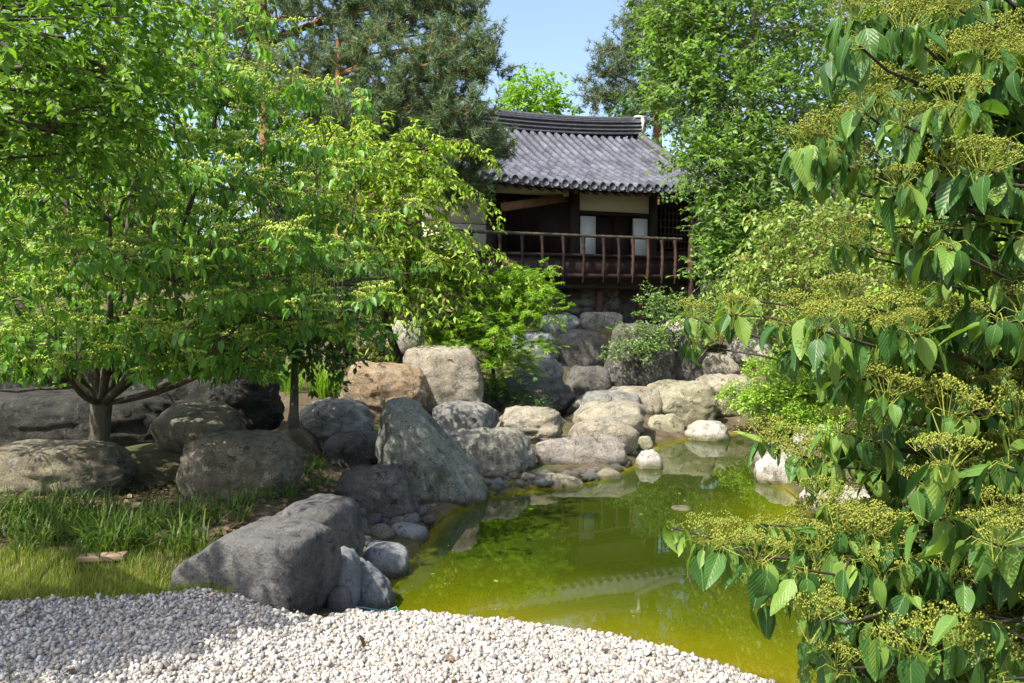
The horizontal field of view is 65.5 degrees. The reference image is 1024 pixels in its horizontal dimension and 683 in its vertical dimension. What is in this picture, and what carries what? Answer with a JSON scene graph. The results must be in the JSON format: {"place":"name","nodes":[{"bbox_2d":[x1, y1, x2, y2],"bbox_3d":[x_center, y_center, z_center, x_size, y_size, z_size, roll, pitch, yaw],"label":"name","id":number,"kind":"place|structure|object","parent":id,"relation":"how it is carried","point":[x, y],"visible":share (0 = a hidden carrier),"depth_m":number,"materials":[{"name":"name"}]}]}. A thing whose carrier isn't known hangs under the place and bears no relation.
{"place":"outdoors","nodes":[
{"label":"outdoors","id":0,"kind":"place"},
{"bbox_2d":[270,352,347,398],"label":"reed grass","id":1,"kind":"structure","parent":0,"point":[322,383],"depth_m":10.75,"materials":[{"name":"green plant"}]},
{"bbox_2d":[274,493,365,557],"bbox_3d":[-1.420,1.421,5.580,0.661,0.671,0.653,1,3,19],"label":"boulder","id":2,"kind":"object","parent":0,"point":[340,517],"visible":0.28,"depth_m":5.44,"materials":[{"name":"stone"}]},
{"bbox_2d":[327,585,352,610],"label":"boulder","id":3,"kind":"object","parent":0,"point":[339,598],"visible":0.56,"depth_m":4.86,"materials":[{"name":"stone"}]},
{"bbox_2d":[0,586,776,682],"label":"gravel","id":4,"kind":"structure","parent":0,"point":[262,644],"depth_m":3.67,"materials":[{"name":"gravel"}]},
{"bbox_2d":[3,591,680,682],"bbox_3d":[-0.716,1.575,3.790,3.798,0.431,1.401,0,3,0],"label":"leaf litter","id":5,"kind":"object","parent":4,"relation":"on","point":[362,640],"visible":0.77,"depth_m":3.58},
{"bbox_2d":[1,0,1012,259],"label":"sky","id":6,"kind":"structure","parent":0,"point":[555,34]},
{"bbox_2d":[0,267,1017,682],"bbox_3d":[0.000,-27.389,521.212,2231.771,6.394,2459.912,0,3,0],"label":"ground","id":7,"kind":"structure","parent":0,"point":[154,459],"depth_m":8.09,"materials":[{"name":"soil"}]},
{"bbox_2d":[0,349,86,389],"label":"boulder","id":8,"kind":"object","parent":7,"relation":"on","point":[8,384],"visible":0.04,"depth_m":11.77,"materials":[{"name":"grey stone"}]},
{"bbox_2d":[0,439,136,498],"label":"boulder","id":9,"kind":"object","parent":7,"relation":"on","point":[114,464],"visible":0.71,"depth_m":6.57,"materials":[{"name":"grey stone"}]},
{"bbox_2d":[0,386,171,446],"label":"boulder","id":10,"kind":"object","parent":7,"relation":"on","point":[63,414],"visible":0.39,"depth_m":8.38,"materials":[{"name":"stone"}]},
{"bbox_2d":[76,551,127,562],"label":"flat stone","id":11,"kind":"object","parent":7,"relation":"on","point":[114,556],"visible":0.93,"depth_m":4.99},
{"bbox_2d":[0,0,218,314],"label":"leafy tree","id":12,"kind":"object","parent":7,"relation":"on","point":[118,35],"visible":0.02,"depth_m":23.66,"materials":[{"name":"green plant"}]},
{"bbox_2d":[0,532,232,603],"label":"lawn grass","id":13,"kind":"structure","parent":7,"relation":"on","point":[132,586],"depth_m":4.75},
{"bbox_2d":[0,0,250,321],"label":"leafy tree","id":14,"kind":"object","parent":7,"relation":"on","point":[114,219],"visible":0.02,"depth_m":21.18,"materials":[{"name":"green plant"}]},
{"bbox_2d":[0,291,253,387],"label":"dark shrub","id":15,"kind":"object","parent":7,"relation":"on","point":[31,312],"visible":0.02,"depth_m":11.29,"materials":[{"name":"green plant"}]},
{"bbox_2d":[0,0,277,306],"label":"leafy tree","id":16,"kind":"object","parent":7,"relation":"on","point":[55,55],"visible":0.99,"depth_m":5.11,"materials":[{"name":"green plant"}]},
{"bbox_2d":[119,368,171,390],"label":"boulder","id":17,"kind":"object","parent":7,"relation":"on","point":[139,386],"visible":0.01,"depth_m":11.63,"materials":[{"name":"grey stone"}]},
{"bbox_2d":[4,0,327,279],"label":"leafy tree","id":18,"kind":"object","parent":7,"relation":"on","point":[227,45],"visible":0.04,"depth_m":27.80,"materials":[{"name":"green plant"}]},
{"bbox_2d":[0,443,340,569],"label":"tall grass","id":19,"kind":"structure","parent":7,"relation":"on","point":[84,526],"depth_m":5.52,"materials":[{"name":"plant"}]},
{"bbox_2d":[150,402,246,451],"bbox_3d":[-3.154,0.885,7.957,0.883,0.536,0.707,0,3,0],"label":"boulder","id":20,"kind":"object","parent":7,"relation":"on","point":[176,426],"visible":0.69,"depth_m":7.75,"materials":[{"name":"grey stone"}]},
{"bbox_2d":[0,348,405,545],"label":"fallen leaves","id":21,"kind":"object","parent":7,"relation":"on","point":[149,497],"visible":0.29,"depth_m":6.31,"materials":[{"name":"plant"}]},
{"bbox_2d":[156,371,284,429],"bbox_3d":[-3.515,0.765,9.453,1.606,0.896,1.124,0,3,0],"label":"boulder","id":22,"kind":"object","parent":7,"relation":"on","point":[255,405],"visible":0.39,"depth_m":9.02,"materials":[{"name":"stone"}]},
{"bbox_2d":[0,0,449,441],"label":"dogwood","id":23,"kind":"object","parent":7,"relation":"on","point":[114,358],"visible":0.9,"depth_m":6.27,"materials":[{"name":"green plant"}]},
{"bbox_2d":[174,429,303,499],"bbox_3d":[-2.363,1.107,6.967,1.023,0.658,0.818,0,3,0],"label":"boulder","id":24,"kind":"object","parent":7,"relation":"on","point":[252,458],"visible":0.85,"depth_m":6.62,"materials":[{"name":"grey stone"}]},
{"bbox_2d":[170,516,341,613],"bbox_3d":[-1.536,1.393,4.830,0.902,0.623,0.673,1,3,18],"label":"boulder","id":25,"kind":"object","parent":7,"relation":"on","point":[279,562],"visible":0.73,"depth_m":4.53,"materials":[{"name":"stone"}]},
{"bbox_2d":[183,212,401,427],"bbox_3d":[-2.391,-0.294,8.487,2.434,2.416,2.010,0,3,0],"label":"young tree","id":26,"kind":"object","parent":7,"relation":"on","point":[300,351],"visible":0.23,"depth_m":8.32,"materials":[{"name":"green plant"}]},
{"bbox_2d":[153,0,491,354],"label":"pine tree","id":27,"kind":"object","parent":7,"relation":"on","point":[417,11],"visible":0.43,"depth_m":14.42,"materials":[{"name":"green plant"}]},
{"bbox_2d":[196,151,467,319],"bbox_3d":[-4.316,-2.326,23.372,7.052,9.120,10.101,3,4,42],"label":"leafy tree","id":28,"kind":"object","parent":7,"relation":"on","point":[243,214],"visible":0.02,"depth_m":22.12,"materials":[{"name":"green plant"}]},
{"bbox_2d":[299,397,374,448],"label":"boulder","id":29,"kind":"object","parent":7,"relation":"on","point":[323,420],"visible":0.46,"depth_m":9.12,"materials":[{"name":"grey stone"}]},
{"bbox_2d":[274,274,413,354],"bbox_3d":[-2.764,-0.475,12.563,2.692,1.738,1.540,0,3,0],"label":"dark shrub","id":30,"kind":"object","parent":7,"relation":"on","point":[391,314],"visible":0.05,"depth_m":12.53,"materials":[{"name":"green plant"}]},
{"bbox_2d":[322,429,377,468],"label":"boulder","id":31,"kind":"object","parent":7,"relation":"on","point":[355,447],"visible":0.6,"depth_m":8.72,"materials":[{"name":"stone"}]},
{"bbox_2d":[337,546,362,608],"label":"boulder","id":32,"kind":"object","parent":7,"relation":"on","point":[351,573],"visible":0.41,"depth_m":5.04,"materials":[{"name":"grey stone"}]},
{"bbox_2d":[366,513,381,524],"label":"cobble","id":33,"kind":"object","parent":7,"relation":"on","point":[374,518],"visible":0.63,"depth_m":6.79,"materials":[{"name":"stone"}]},
{"bbox_2d":[353,606,397,611],"bbox_3d":[-0.884,1.709,5.098,0.340,0.107,0.064,0,3,-9],"label":"hose","id":34,"kind":"object","parent":7,"relation":"on","point":[375,609],"visible":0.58,"depth_m":5.07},
{"bbox_2d":[358,557,394,611],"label":"boulder","id":35,"kind":"object","parent":7,"relation":"on","point":[376,590],"visible":0.38,"depth_m":5.23,"materials":[{"name":"grey stone"}]},
{"bbox_2d":[334,463,419,518],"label":"boulder","id":36,"kind":"object","parent":7,"relation":"on","point":[385,491],"visible":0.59,"depth_m":7.12,"materials":[{"name":"stone"}]},
{"bbox_2d":[361,342,398,362],"bbox_3d":[-2.111,0.276,12.581,0.695,0.730,1.078,-2,3,-28],"label":"shrub","id":37,"kind":"object","parent":7,"relation":"on","point":[377,350],"visible":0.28,"depth_m":12.58,"materials":[{"name":"green plant"}]},
{"bbox_2d":[371,523,394,539],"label":"cobble","id":38,"kind":"object","parent":7,"relation":"on","point":[383,531],"visible":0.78,"depth_m":6.52,"materials":[{"name":"grey stone"}]},
{"bbox_2d":[338,361,430,421],"bbox_3d":[-1.697,0.693,10.550,1.214,0.865,0.849,0,3,0],"label":"boulder","id":39,"kind":"object","parent":7,"relation":"on","point":[374,386],"visible":0.62,"depth_m":10.22,"materials":[{"name":"stone"}]},
{"bbox_2d":[363,541,408,578],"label":"boulder","id":40,"kind":"object","parent":7,"relation":"on","point":[389,560],"visible":0.55,"depth_m":5.89,"materials":[{"name":"grey stone"}]},
{"bbox_2d":[253,2,525,348],"bbox_3d":[-2.181,-2.794,13.765,4.944,6.189,2.644,0,3,0],"label":"pine tree","id":41,"kind":"object","parent":7,"relation":"on","point":[438,110],"visible":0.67,"depth_m":13.49,"materials":[{"name":"green plant"}]},
{"bbox_2d":[218,110,566,375],"bbox_3d":[-1.648,-1.332,11.604,4.994,3.959,2.700,0,3,-9],"label":"weeping cherry","id":42,"kind":"object","parent":7,"relation":"on","point":[421,287],"visible":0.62,"depth_m":11.51,"materials":[{"name":"green plant"}]},
{"bbox_2d":[386,320,423,351],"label":"boulder","id":43,"kind":"object","parent":7,"relation":"on","point":[404,344],"visible":0.24,"depth_m":13.80,"materials":[{"name":"stone"}]},
{"bbox_2d":[391,522,428,543],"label":"boulder","id":44,"kind":"object","parent":7,"relation":"on","point":[419,533],"visible":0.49,"depth_m":6.74,"materials":[{"name":"grey stone"}]},
{"bbox_2d":[375,397,477,506],"bbox_3d":[-0.821,1.251,8.377,1.168,1.343,1.074,0,3,0],"label":"boulder","id":45,"kind":"object","parent":7,"relation":"on","point":[420,445],"visible":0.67,"depth_m":7.95,"materials":[{"name":"grey stone"}]},
{"bbox_2d":[403,345,483,413],"bbox_3d":[-0.971,0.557,11.044,1.161,0.985,0.813,0,3,0],"label":"boulder","id":46,"kind":"object","parent":7,"relation":"on","point":[452,373],"visible":0.59,"depth_m":10.67,"materials":[{"name":"beige stone"}]},
{"bbox_2d":[432,400,499,432],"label":"boulder","id":47,"kind":"object","parent":7,"relation":"on","point":[452,415],"visible":0.66,"depth_m":9.88,"materials":[{"name":"grey stone"}]},
{"bbox_2d":[461,470,489,503],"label":"boulder","id":48,"kind":"object","parent":7,"relation":"on","point":[480,492],"visible":0.33,"depth_m":8.09,"materials":[{"name":"grey stone"}]},
{"bbox_2d":[401,256,576,410],"bbox_3d":[-0.327,0.029,12.086,2.678,2.696,2.030,-1,3,-11],"label":"maple","id":49,"kind":"object","parent":7,"relation":"on","point":[491,361],"visible":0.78,"depth_m":11.84,"materials":[{"name":"green plant"}]},
{"bbox_2d":[446,427,536,473],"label":"boulder","id":50,"kind":"object","parent":7,"relation":"on","point":[488,449],"visible":0.45,"depth_m":9.18,"materials":[{"name":"stone"}]},
{"bbox_2d":[489,484,501,492],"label":"pebble","id":51,"kind":"object","parent":7,"relation":"on","point":[496,488],"visible":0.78,"depth_m":8.43,"materials":[{"name":"grey stone"}]},
{"bbox_2d":[0,77,1004,281],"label":"woods","id":52,"kind":"object","parent":7,"relation":"on","point":[874,182],"visible":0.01,"depth_m":37.28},
{"bbox_2d":[484,383,554,408],"bbox_3d":[0.112,0.924,11.883,1.238,0.631,0.615,2,3,27],"label":"shrub","id":53,"kind":"object","parent":7,"relation":"on","point":[519,393],"visible":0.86,"depth_m":11.85,"materials":[{"name":"green plant"}]},
{"bbox_2d":[514,479,524,487],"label":"pebble","id":54,"kind":"object","parent":7,"relation":"on","point":[520,483],"visible":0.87,"depth_m":8.60,"materials":[{"name":"grey stone"}]},
{"bbox_2d":[483,375,575,416],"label":"boulder","id":55,"kind":"object","parent":7,"relation":"on","point":[560,393],"visible":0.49,"depth_m":12.34,"materials":[{"name":"stone"}]},
{"bbox_2d":[496,405,566,443],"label":"boulder","id":56,"kind":"object","parent":7,"relation":"on","point":[535,424],"visible":0.6,"depth_m":10.26,"materials":[{"name":"beige stone"}]},
{"bbox_2d":[508,332,558,359],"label":"boulder","id":57,"kind":"object","parent":7,"relation":"on","point":[553,355],"visible":0.29,"depth_m":14.70,"materials":[{"name":"grey stone"}]},
{"bbox_2d":[488,60,585,114],"bbox_3d":[0.816,-6.311,31.765,4.296,9.496,3.346,0,3,0],"label":"leafy tree","id":58,"kind":"object","parent":7,"relation":"on","point":[533,104],"visible":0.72,"depth_m":31.11,"materials":[{"name":"green plant"}]},
{"bbox_2d":[513,357,563,380],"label":"boulder","id":59,"kind":"object","parent":7,"relation":"on","point":[551,368],"visible":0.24,"depth_m":13.17,"materials":[{"name":"grey stone"}]},
{"bbox_2d":[533,478,545,486],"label":"pebble","id":60,"kind":"object","parent":7,"relation":"on","point":[538,482],"visible":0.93,"depth_m":8.67,"materials":[{"name":"grey stone"}]},
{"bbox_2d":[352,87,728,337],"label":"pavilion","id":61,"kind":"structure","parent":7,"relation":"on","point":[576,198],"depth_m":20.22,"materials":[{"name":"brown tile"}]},
{"bbox_2d":[579,215,648,255],"bbox_3d":[2.627,-2.476,20.554,2.127,1.505,0.105,-1,3,-24],"label":"window","id":62,"kind":"structure","parent":61,"relation":"in","point":[589,224],"depth_m":20.51,"materials":[{"name":"paper"}]},
{"bbox_2d":[536,314,579,332],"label":"boulder","id":63,"kind":"object","parent":7,"relation":"on","point":[570,325],"visible":0.45,"depth_m":17.10,"materials":[{"name":"grey stone"}]},
{"bbox_2d":[538,472,583,488],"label":"boulder","id":64,"kind":"object","parent":7,"relation":"on","point":[563,482],"visible":0.4,"depth_m":8.74,"materials":[{"name":"beige stone"}]},
{"bbox_2d":[535,434,627,465],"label":"boulder","id":65,"kind":"object","parent":7,"relation":"on","point":[597,448],"visible":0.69,"depth_m":9.66,"materials":[{"name":"stone"}]},
{"bbox_2d":[557,329,606,367],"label":"boulder","id":66,"kind":"object","parent":7,"relation":"on","point":[585,349],"visible":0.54,"depth_m":15.26,"materials":[{"name":"stone"}]},
{"bbox_2d":[565,365,610,395],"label":"boulder","id":67,"kind":"object","parent":7,"relation":"on","point":[580,380],"visible":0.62,"depth_m":13.96,"materials":[{"name":"stone"}]},
{"bbox_2d":[580,312,622,328],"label":"boulder","id":68,"kind":"object","parent":7,"relation":"on","point":[596,320],"visible":0.77,"depth_m":17.79,"materials":[{"name":"grey stone"}]},
{"bbox_2d":[572,390,640,409],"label":"boulder","id":69,"kind":"object","parent":7,"relation":"on","point":[601,395],"visible":0.45,"depth_m":12.14,"materials":[{"name":"grey stone"}]},
{"bbox_2d":[572,400,644,432],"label":"boulder","id":70,"kind":"object","parent":7,"relation":"on","point":[630,413],"visible":0.58,"depth_m":11.11,"materials":[{"name":"beige stone"}]},
{"bbox_2d":[596,468,621,478],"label":"boulder","id":71,"kind":"object","parent":7,"relation":"on","point":[607,473],"visible":0.32,"depth_m":9.14,"materials":[{"name":"beige stone"}]},
{"bbox_2d":[608,368,617,386],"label":"boulder","id":72,"kind":"object","parent":7,"relation":"on","point":[613,380],"visible":0.2,"depth_m":14.47,"materials":[{"name":"stone"}]},
{"bbox_2d":[609,386,661,415],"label":"boulder","id":73,"kind":"object","parent":7,"relation":"on","point":[650,400],"visible":0.38,"depth_m":12.42,"materials":[{"name":"beige stone"}]},
{"bbox_2d":[570,0,709,203],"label":"pine tree","id":74,"kind":"object","parent":7,"relation":"on","point":[618,57],"visible":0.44,"depth_m":29.19,"materials":[{"name":"green plant"}]},
{"bbox_2d":[604,322,676,386],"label":"boulder","id":75,"kind":"object","parent":7,"relation":"on","point":[635,373],"visible":0.48,"depth_m":14.32,"materials":[{"name":"stone"}]},
{"bbox_2d":[638,436,652,450],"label":"boulder","id":76,"kind":"object","parent":7,"relation":"on","point":[645,442],"visible":0.73,"depth_m":10.62,"materials":[{"name":"stone"}]},
{"bbox_2d":[634,449,663,468],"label":"boulder","id":77,"kind":"object","parent":7,"relation":"on","point":[649,459],"visible":0.58,"depth_m":9.71,"materials":[{"name":"stone"}]},
{"bbox_2d":[596,276,730,370],"bbox_3d":[2.842,-0.096,14.271,2.990,2.172,1.308,-1,3,-22],"label":"trailing shrub","id":78,"kind":"object","parent":7,"relation":"on","point":[642,332],"visible":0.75,"depth_m":14.09,"materials":[{"name":"green plant"}]},
{"bbox_2d":[648,413,686,433],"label":"boulder","id":79,"kind":"object","parent":7,"relation":"on","point":[672,422],"visible":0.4,"depth_m":11.88,"materials":[{"name":"stone"}]},
{"bbox_2d":[647,379,716,421],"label":"boulder","id":80,"kind":"object","parent":7,"relation":"on","point":[693,400],"visible":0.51,"depth_m":12.46,"materials":[{"name":"stone"}]},
{"bbox_2d":[673,329,705,380],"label":"boulder","id":81,"kind":"object","parent":7,"relation":"on","point":[691,370],"visible":0.3,"depth_m":14.54,"materials":[{"name":"stone"}]},
{"bbox_2d":[664,318,720,348],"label":"boulder","id":82,"kind":"object","parent":7,"relation":"on","point":[712,342],"visible":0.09,"depth_m":15.86,"materials":[{"name":"stone"}]},
{"bbox_2d":[684,420,730,441],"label":"boulder","id":83,"kind":"object","parent":7,"relation":"on","point":[705,430],"visible":0.73,"depth_m":11.62,"materials":[{"name":"stone"}]},
{"bbox_2d":[701,352,739,374],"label":"boulder","id":84,"kind":"object","parent":7,"relation":"on","point":[714,363],"visible":0.56,"depth_m":14.56,"materials":[{"name":"beige stone"}]},
{"bbox_2d":[696,373,757,417],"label":"boulder","id":85,"kind":"object","parent":7,"relation":"on","point":[716,381],"visible":0.27,"depth_m":13.01,"materials":[{"name":"beige stone"}]},
{"bbox_2d":[690,212,797,352],"bbox_3d":[4.492,-1.045,15.308,2.099,2.960,2.270,0,3,0],"label":"dark shrub","id":86,"kind":"object","parent":7,"relation":"on","point":[729,245],"visible":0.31,"depth_m":15.34,"materials":[{"name":"green plant"}]},
{"bbox_2d":[727,338,771,366],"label":"boulder","id":87,"kind":"object","parent":7,"relation":"on","point":[735,345],"visible":0.42,"depth_m":14.99,"materials":[{"name":"stone"}]},
{"bbox_2d":[619,0,897,338],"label":"leafy tree","id":88,"kind":"object","parent":7,"relation":"on","point":[747,157],"visible":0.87,"depth_m":16.09,"materials":[{"name":"green plant"}]},
{"bbox_2d":[602,67,927,296],"bbox_3d":[7.787,-4.165,25.479,10.696,10.448,7.397,0,3,0],"label":"leafy tree","id":89,"kind":"object","parent":7,"relation":"on","point":[624,100],"visible":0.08,"depth_m":25.43,"materials":[{"name":"green plant"}]},
{"bbox_2d":[749,442,792,464],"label":"boulder","id":90,"kind":"object","parent":7,"relation":"on","point":[757,457],"visible":0.02,"depth_m":9.88,"materials":[{"name":"stone"}]},
{"bbox_2d":[758,409,792,434],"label":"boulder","id":91,"kind":"object","parent":7,"relation":"on","point":[765,424],"visible":0.12,"depth_m":11.86,"materials":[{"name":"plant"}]},
{"bbox_2d":[753,453,800,484],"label":"boulder","id":92,"kind":"object","parent":7,"relation":"on","point":[767,469],"visible":0.19,"depth_m":8.93,"materials":[{"name":"stone"}]},
{"bbox_2d":[715,345,850,446],"bbox_3d":[4.256,0.811,11.428,2.018,1.607,3.085,-1,3,-17],"label":"ground cover","id":93,"kind":"object","parent":7,"relation":"on","point":[762,394],"visible":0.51,"depth_m":11.33,"materials":[{"name":"green plant"}]},
{"bbox_2d":[699,190,933,378],"bbox_3d":[4.384,-0.395,10.745,3.765,3.317,2.323,0,3,0],"label":"weeping shrub","id":94,"kind":"object","parent":7,"relation":"on","point":[801,271],"visible":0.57,"depth_m":10.67,"materials":[{"name":"green plant"}]},
{"bbox_2d":[792,424,842,450],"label":"boulder","id":95,"kind":"object","parent":7,"relation":"on","point":[795,438],"visible":0.06,"depth_m":10.65,"materials":[{"name":"stone"}]},
{"bbox_2d":[799,485,869,511],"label":"boulder","id":96,"kind":"object","parent":7,"relation":"on","point":[802,493],"visible":0.03,"depth_m":7.65,"materials":[{"name":"stone"}]},
{"bbox_2d":[661,0,1023,682],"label":"dogwood","id":97,"kind":"object","parent":7,"relation":"on","point":[927,586],"visible":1,"depth_m":2.12,"materials":[{"name":"green plant"}]},
{"bbox_2d":[704,0,1016,276],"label":"leafy tree","id":98,"kind":"object","parent":7,"relation":"on","point":[854,165],"visible":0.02,"depth_m":23.67,"materials":[{"name":"green plant"}]},
{"bbox_2d":[777,26,1006,273],"bbox_3d":[11.813,-3.561,20.317,11.062,10.078,7.903,-2,4,-32],"label":"leafy tree","id":99,"kind":"object","parent":7,"relation":"on","point":[889,146],"visible":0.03,"depth_m":20.33,"materials":[{"name":"green plant"}]},
{"bbox_2d":[828,154,1018,450],"bbox_3d":[5.277,-0.454,8.803,3.588,4.087,3.012,0,3,0],"label":"bank shrub","id":100,"kind":"object","parent":7,"relation":"on","point":[1001,243],"visible":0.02,"depth_m":9.05,"materials":[{"name":"green plant"}]},
{"bbox_2d":[389,434,817,682],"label":"water","id":101,"kind":"structure","parent":0,"point":[597,556],"depth_m":6.22,"materials":[{"name":"liquid"}]},
{"bbox_2d":[403,512,419,523],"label":"cobble","id":102,"kind":"object","parent":101,"relation":"on","point":[413,517],"visible":0.56,"depth_m":7.01,"materials":[{"name":"grey stone"}]},
{"bbox_2d":[418,506,426,516],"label":"cobble","id":103,"kind":"object","parent":101,"relation":"on","point":[422,511],"visible":0.45,"depth_m":7.37,"materials":[{"name":"grey stone"}]},
{"bbox_2d":[421,514,435,526],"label":"cobble","id":104,"kind":"object","parent":101,"relation":"on","point":[428,520],"visible":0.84,"depth_m":7.18,"materials":[{"name":"grey stone"}]},
{"bbox_2d":[584,472,598,481],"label":"pebble","id":105,"kind":"object","parent":101,"relation":"on","point":[591,476],"visible":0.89,"depth_m":9.01,"materials":[{"name":"grey stone"}]},
{"bbox_2d":[568,417,639,454],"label":"boulder","id":106,"kind":"object","parent":101,"relation":"on","point":[627,435],"visible":0.59,"depth_m":10.12,"materials":[{"name":"beige stone"}]},
{"bbox_2d":[610,463,622,471],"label":"pebble","id":107,"kind":"object","parent":101,"relation":"on","point":[618,467],"visible":0.62,"depth_m":9.52,"materials":[{"name":"grey stone"}]},
{"bbox_2d":[671,505,690,510],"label":"boulder","id":108,"kind":"object","parent":101,"relation":"in","point":[680,507],"visible":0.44,"depth_m":7.81,"materials":[{"name":"stone"}]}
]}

